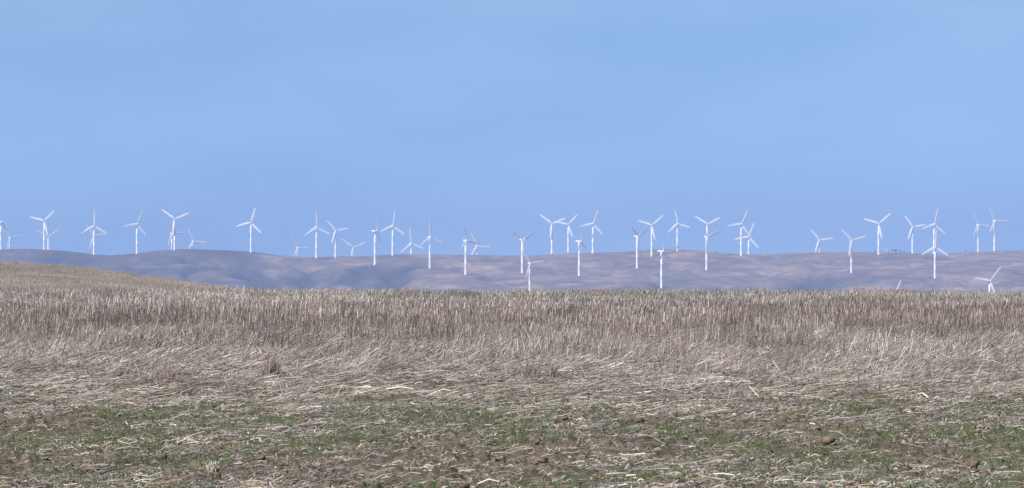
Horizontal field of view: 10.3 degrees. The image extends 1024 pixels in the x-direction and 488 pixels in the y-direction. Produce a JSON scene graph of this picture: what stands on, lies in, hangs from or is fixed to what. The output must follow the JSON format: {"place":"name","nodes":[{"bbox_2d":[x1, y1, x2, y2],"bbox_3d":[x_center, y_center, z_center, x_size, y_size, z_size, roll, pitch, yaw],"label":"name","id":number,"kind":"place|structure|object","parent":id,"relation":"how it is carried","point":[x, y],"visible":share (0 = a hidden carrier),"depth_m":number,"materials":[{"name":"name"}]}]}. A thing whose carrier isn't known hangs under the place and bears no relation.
{"place":"outdoors","nodes":[
{"label":"outdoors","id":0,"kind":"place"},
{"bbox_2d":[0,249,1023,293],"bbox_3d":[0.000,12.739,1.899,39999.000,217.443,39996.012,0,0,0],"label":"hills","id":1,"kind":"structure","parent":0,"point":[686,270],"depth_m":13938.58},
{"bbox_2d":[0,213,5,249],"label":"wind turbine","id":2,"kind":"object","parent":1,"relation":"on","point":[1,222],"visible":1,"depth_m":14499.25,"materials":[{"name":"white metal"}]},
{"bbox_2d":[3,228,21,248],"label":"wind turbine","id":3,"kind":"object","parent":1,"relation":"on","point":[9,242],"visible":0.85,"depth_m":16705.27,"materials":[{"name":"white metal"}]},
{"bbox_2d":[30,210,54,249],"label":"wind turbine","id":4,"kind":"object","parent":1,"relation":"on","point":[44,224],"visible":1,"depth_m":14497.21,"materials":[{"name":"white metal"}]},
{"bbox_2d":[37,229,59,249],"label":"wind turbine","id":5,"kind":"object","parent":1,"relation":"on","point":[48,244],"visible":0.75,"depth_m":15978.41,"materials":[{"name":"white metal"}]},
{"bbox_2d":[82,211,106,254],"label":"wind turbine","id":6,"kind":"object","parent":1,"relation":"on","point":[93,227],"visible":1,"depth_m":14498.15,"materials":[{"name":"white metal"}]},
{"bbox_2d":[86,225,107,247],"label":"wind turbine","id":7,"kind":"object","parent":1,"relation":"on","point":[91,231],"visible":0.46,"depth_m":15747.52,"materials":[{"name":"white metal"}]},
{"bbox_2d":[124,210,146,253],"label":"wind turbine","id":8,"kind":"object","parent":1,"relation":"on","point":[138,226],"visible":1,"depth_m":14498.49,"materials":[{"name":"white metal"}]},
{"bbox_2d":[165,221,184,249],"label":"wind turbine","id":9,"kind":"object","parent":1,"relation":"on","point":[171,238],"visible":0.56,"depth_m":15198.02,"materials":[{"name":"white metal"}]},
{"bbox_2d":[162,210,188,249],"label":"wind turbine","id":10,"kind":"object","parent":1,"relation":"on","point":[173,230],"visible":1,"depth_m":14496.88,"materials":[{"name":"white metal"}]},
{"bbox_2d":[188,229,206,248],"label":"wind turbine","id":11,"kind":"object","parent":1,"relation":"on","point":[192,243],"visible":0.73,"depth_m":15750.25,"materials":[{"name":"white metal"}]},
{"bbox_2d":[236,208,261,252],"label":"wind turbine","id":12,"kind":"object","parent":1,"relation":"on","point":[253,225],"visible":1,"depth_m":14496.81,"materials":[{"name":"white metal"}]},
{"bbox_2d":[292,236,309,256],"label":"wind turbine","id":13,"kind":"object","parent":1,"relation":"on","point":[297,247],"visible":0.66,"depth_m":16212.08,"materials":[{"name":"white metal"}]},
{"bbox_2d":[305,211,330,257],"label":"wind turbine","id":14,"kind":"object","parent":1,"relation":"on","point":[313,229],"visible":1,"depth_m":14497.88,"materials":[{"name":"white metal"}]},
{"bbox_2d":[327,221,347,257],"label":"wind turbine","id":15,"kind":"object","parent":1,"relation":"on","point":[333,227],"visible":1,"depth_m":14497.54,"materials":[{"name":"white metal"}]},
{"bbox_2d":[342,239,365,255],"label":"wind turbine","id":16,"kind":"object","parent":1,"relation":"on","point":[350,245],"visible":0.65,"depth_m":15748.50,"materials":[{"name":"white metal"}]},
{"bbox_2d":[371,215,380,264],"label":"wind turbine","id":17,"kind":"object","parent":1,"relation":"on","point":[374,234],"visible":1,"depth_m":14059.06,"materials":[{"name":"white metal"}]},
{"bbox_2d":[380,211,404,255],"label":"wind turbine","id":18,"kind":"object","parent":1,"relation":"on","point":[396,228],"visible":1,"depth_m":14497.95,"materials":[{"name":"white metal"}]},
{"bbox_2d":[401,229,424,253],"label":"wind turbine","id":19,"kind":"object","parent":1,"relation":"on","point":[408,245],"visible":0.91,"depth_m":15312.06,"materials":[{"name":"white metal"}]},
{"bbox_2d":[420,221,443,267],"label":"wind turbine","id":20,"kind":"object","parent":1,"relation":"on","point":[429,238],"visible":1,"depth_m":13898.03,"materials":[{"name":"white metal"}]},
{"bbox_2d":[459,224,479,274],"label":"wind turbine","id":21,"kind":"object","parent":1,"relation":"on","point":[465,260],"visible":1,"depth_m":13627.21,"materials":[{"name":"white metal"}]},
{"bbox_2d":[471,234,489,254],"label":"wind turbine","id":22,"kind":"object","parent":1,"relation":"on","point":[476,246],"visible":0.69,"depth_m":16214.39,"materials":[{"name":"white metal"}]},
{"bbox_2d":[512,231,534,272],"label":"wind turbine","id":23,"kind":"object","parent":1,"relation":"on","point":[521,239],"visible":0.96,"depth_m":13663.19,"materials":[{"name":"white metal"}]},
{"bbox_2d":[523,251,543,290],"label":"wind turbine","id":24,"kind":"object","parent":1,"relation":"on","point":[529,266],"visible":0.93,"depth_m":12647.75,"materials":[{"name":"white metal"}]},
{"bbox_2d":[540,215,565,254],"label":"wind turbine","id":25,"kind":"object","parent":1,"relation":"on","point":[551,229],"visible":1,"depth_m":14497.54,"materials":[{"name":"white metal"}]},
{"bbox_2d":[556,214,577,252],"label":"wind turbine","id":26,"kind":"object","parent":1,"relation":"on","point":[571,221],"visible":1,"depth_m":14498.08,"materials":[{"name":"white metal"}]},
{"bbox_2d":[575,240,585,275],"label":"wind turbine","id":27,"kind":"object","parent":1,"relation":"on","point":[579,242],"visible":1,"depth_m":13552.99,"materials":[{"name":"white metal"}]},
{"bbox_2d":[580,210,602,253],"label":"wind turbine","id":28,"kind":"object","parent":1,"relation":"on","point":[594,225],"visible":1,"depth_m":14548.40,"materials":[{"name":"white metal"}]},
{"bbox_2d":[631,227,647,267],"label":"wind turbine","id":29,"kind":"object","parent":1,"relation":"on","point":[637,241],"visible":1,"depth_m":13887.53,"materials":[{"name":"white metal"}]},
{"bbox_2d":[638,215,662,256],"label":"wind turbine","id":30,"kind":"object","parent":1,"relation":"on","point":[652,231],"visible":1,"depth_m":14434.80,"materials":[{"name":"white metal"}]},
{"bbox_2d":[658,236,668,287],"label":"wind turbine","id":31,"kind":"object","parent":1,"relation":"on","point":[661,270],"visible":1,"depth_m":13009.01,"materials":[{"name":"white metal"}]},
{"bbox_2d":[668,210,689,251],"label":"wind turbine","id":32,"kind":"object","parent":1,"relation":"on","point":[677,223],"visible":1,"depth_m":14498.30,"materials":[{"name":"white metal"}]},
{"bbox_2d":[695,216,719,235],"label":"wind turbine","id":33,"kind":"object","parent":1,"relation":"on","point":[700,219],"visible":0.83,"depth_m":14495.65,"materials":[{"name":"white metal"}]},
{"bbox_2d":[698,226,719,269],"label":"wind turbine","id":34,"kind":"object","parent":1,"relation":"on","point":[706,254],"visible":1,"depth_m":13811.90,"materials":[{"name":"white metal"}]},
{"bbox_2d":[728,209,750,255],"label":"wind turbine","id":35,"kind":"object","parent":1,"relation":"on","point":[741,226],"visible":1,"depth_m":14435.39,"materials":[{"name":"white metal"}]},
{"bbox_2d":[734,223,758,253],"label":"wind turbine","id":36,"kind":"object","parent":1,"relation":"on","point":[751,239],"visible":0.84,"depth_m":15197.35,"materials":[{"name":"white metal"}]},
{"bbox_2d":[811,229,832,251],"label":"wind turbine","id":37,"kind":"object","parent":1,"relation":"on","point":[818,242],"visible":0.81,"depth_m":15749.36,"materials":[{"name":"white metal"}]},
{"bbox_2d":[841,229,866,272],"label":"wind turbine","id":38,"kind":"object","parent":1,"relation":"on","point":[850,246],"visible":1,"depth_m":13699.13,"materials":[{"name":"white metal"}]},
{"bbox_2d":[865,213,890,254],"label":"wind turbine","id":39,"kind":"object","parent":1,"relation":"on","point":[879,228],"visible":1,"depth_m":14452.64,"materials":[{"name":"white metal"}]},
{"bbox_2d":[905,216,925,253],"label":"wind turbine","id":40,"kind":"object","parent":1,"relation":"on","point":[911,229],"visible":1,"depth_m":14497.61,"materials":[{"name":"white metal"}]},
{"bbox_2d":[922,209,945,253],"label":"wind turbine","id":41,"kind":"object","parent":1,"relation":"on","point":[934,225],"visible":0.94,"depth_m":14498.20,"materials":[{"name":"white metal"}]},
{"bbox_2d":[922,230,948,277],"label":"wind turbine","id":42,"kind":"object","parent":1,"relation":"on","point":[934,248],"visible":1,"depth_m":13397.53,"materials":[{"name":"white metal"}]},
{"bbox_2d":[973,213,990,251],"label":"wind turbine","id":43,"kind":"object","parent":1,"relation":"on","point":[977,228],"visible":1,"depth_m":14498.61,"materials":[{"name":"white metal"}]},
{"bbox_2d":[974,266,1000,291],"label":"wind turbine","id":44,"kind":"object","parent":1,"relation":"on","point":[990,282],"visible":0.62,"depth_m":11996.74,"materials":[{"name":"white metal"}]},
{"bbox_2d":[989,208,1008,250],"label":"wind turbine","id":45,"kind":"object","parent":1,"relation":"on","point":[994,243],"visible":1,"depth_m":14498.04,"materials":[{"name":"white metal"}]},
{"bbox_2d":[0,264,1023,487],"bbox_3d":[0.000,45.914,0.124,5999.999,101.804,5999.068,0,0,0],"label":"ground","id":46,"kind":"structure","parent":0,"point":[572,440],"depth_m":54.00,"materials":[{"name":"soil"}]},
{"bbox_2d":[86,465,100,470],"bbox_3d":[-3.501,1.876,47.588,0.132,0.050,0.164,0,0,-9],"label":"soil clod","id":47,"kind":"object","parent":46,"relation":"on","point":[90,468],"visible":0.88,"depth_m":47.54,"materials":[{"name":"brown soil"}]},
{"bbox_2d":[0,261,256,292],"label":"hill","id":48,"kind":"structure","parent":46,"relation":"on","point":[113,283],"depth_m":596.42,"materials":[{"name":"brown plant"}]},
{"bbox_2d":[149,362,179,380],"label":"stubble tuft","id":49,"kind":"object","parent":46,"relation":"on","point":[162,372],"visible":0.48,"depth_m":78.60,"materials":[{"name":"plant"}]},
{"bbox_2d":[206,459,218,471],"bbox_3d":[-2.500,1.857,47.323,0.117,0.137,0.088,0,0,14],"label":"stubble tuft","id":50,"kind":"object","parent":46,"relation":"on","point":[213,466],"visible":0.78,"depth_m":47.31,"materials":[{"name":"plant"}]},
{"bbox_2d":[258,358,282,376],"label":"stubble tuft","id":51,"kind":"object","parent":46,"relation":"on","point":[270,368],"visible":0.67,"depth_m":81.76,"materials":[{"name":"plant"}]},
{"bbox_2d":[299,418,307,422],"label":"soil clod","id":52,"kind":"object","parent":46,"relation":"on","point":[304,419],"visible":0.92,"depth_m":59.56,"materials":[{"name":"brown soil"}]},
{"bbox_2d":[323,459,345,466],"bbox_3d":[-1.524,1.892,48.892,0.180,0.090,0.176,0,0,-14],"label":"soil clod","id":53,"kind":"object","parent":46,"relation":"on","point":[333,461],"visible":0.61,"depth_m":48.84,"materials":[{"name":"brown soil"}]},
{"bbox_2d":[0,317,1023,487],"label":"fallen straw","id":54,"kind":"object","parent":46,"relation":"on","point":[10,371],"visible":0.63,"depth_m":72.24,"materials":[{"name":"beige plant"}]},
{"bbox_2d":[0,284,1023,407],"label":"standing stubble","id":55,"kind":"object","parent":46,"relation":"on","point":[43,308],"visible":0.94,"depth_m":133.87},
{"bbox_2d":[0,335,1023,487],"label":"green sprouts","id":56,"kind":"object","parent":46,"relation":"on","point":[852,406],"visible":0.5,"depth_m":55.58,"materials":[{"name":"green plant"}]},
{"bbox_2d":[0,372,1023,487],"bbox_3d":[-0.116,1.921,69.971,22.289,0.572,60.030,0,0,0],"label":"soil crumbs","id":57,"kind":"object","parent":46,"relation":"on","point":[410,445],"visible":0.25,"depth_m":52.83,"materials":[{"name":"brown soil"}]},
{"bbox_2d":[523,410,533,415],"bbox_3d":[0.183,1.899,63.484,0.131,0.088,0.111,0,0,21],"label":"soil clod","id":58,"kind":"object","parent":46,"relation":"on","point":[528,412],"visible":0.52,"depth_m":63.45,"materials":[{"name":"brown soil"}]},
{"bbox_2d":[517,357,543,379],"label":"stubble tuft","id":59,"kind":"object","parent":46,"relation":"on","point":[529,369],"visible":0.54,"depth_m":79.20,"materials":[{"name":"plant"}]},
{"bbox_2d":[527,435,540,444],"bbox_3d":[0.216,1.855,53.791,0.133,0.093,0.102,0,0,31],"label":"soil clod","id":60,"kind":"object","parent":46,"relation":"on","point":[536,439],"visible":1,"depth_m":53.75,"materials":[{"name":"brown soil"}]},
{"bbox_2d":[526,456,547,464],"bbox_3d":[0.222,1.878,49.329,0.215,0.089,0.218,0,-1,-40],"label":"soil clod","id":61,"kind":"object","parent":46,"relation":"on","point":[542,460],"visible":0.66,"depth_m":49.27,"materials":[{"name":"brown soil"}]},
{"bbox_2d":[545,363,558,379],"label":"stubble tuft","id":62,"kind":"object","parent":46,"relation":"on","point":[550,373],"visible":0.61,"depth_m":80.45,"materials":[{"name":"plant"}]},
{"bbox_2d":[662,341,694,356],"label":"stubble tuft","id":63,"kind":"object","parent":46,"relation":"on","point":[665,350],"visible":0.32,"depth_m":94.77,"materials":[{"name":"plant"}]},
{"bbox_2d":[821,435,835,443],"bbox_3d":[2.981,1.845,53.598,0.132,0.082,0.152,0,0,-28],"label":"soil clod","id":64,"kind":"object","parent":46,"relation":"on","point":[825,439],"visible":0.99,"depth_m":53.54,"materials":[{"name":"brown soil"}]},
{"bbox_2d":[896,407,901,414],"bbox_3d":[4.325,1.876,63.592,0.070,0.123,0.081,0,0,16],"label":"soil clod","id":65,"kind":"object","parent":46,"relation":"on","point":[898,410],"visible":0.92,"depth_m":63.56,"materials":[{"name":"brown soil"}]},
{"bbox_2d":[965,459,979,467],"bbox_3d":[3.898,1.861,48.142,0.122,0.089,0.112,0,0,25],"label":"soil clod","id":66,"kind":"object","parent":46,"relation":"on","point":[971,463],"visible":0.87,"depth_m":48.10,"materials":[{"name":"brown soil"}]},
{"bbox_2d":[0,0,1023,256],"label":"sky","id":67,"kind":"structure","parent":0,"point":[491,118],"materials":[{"name":"blue"}]}
]}

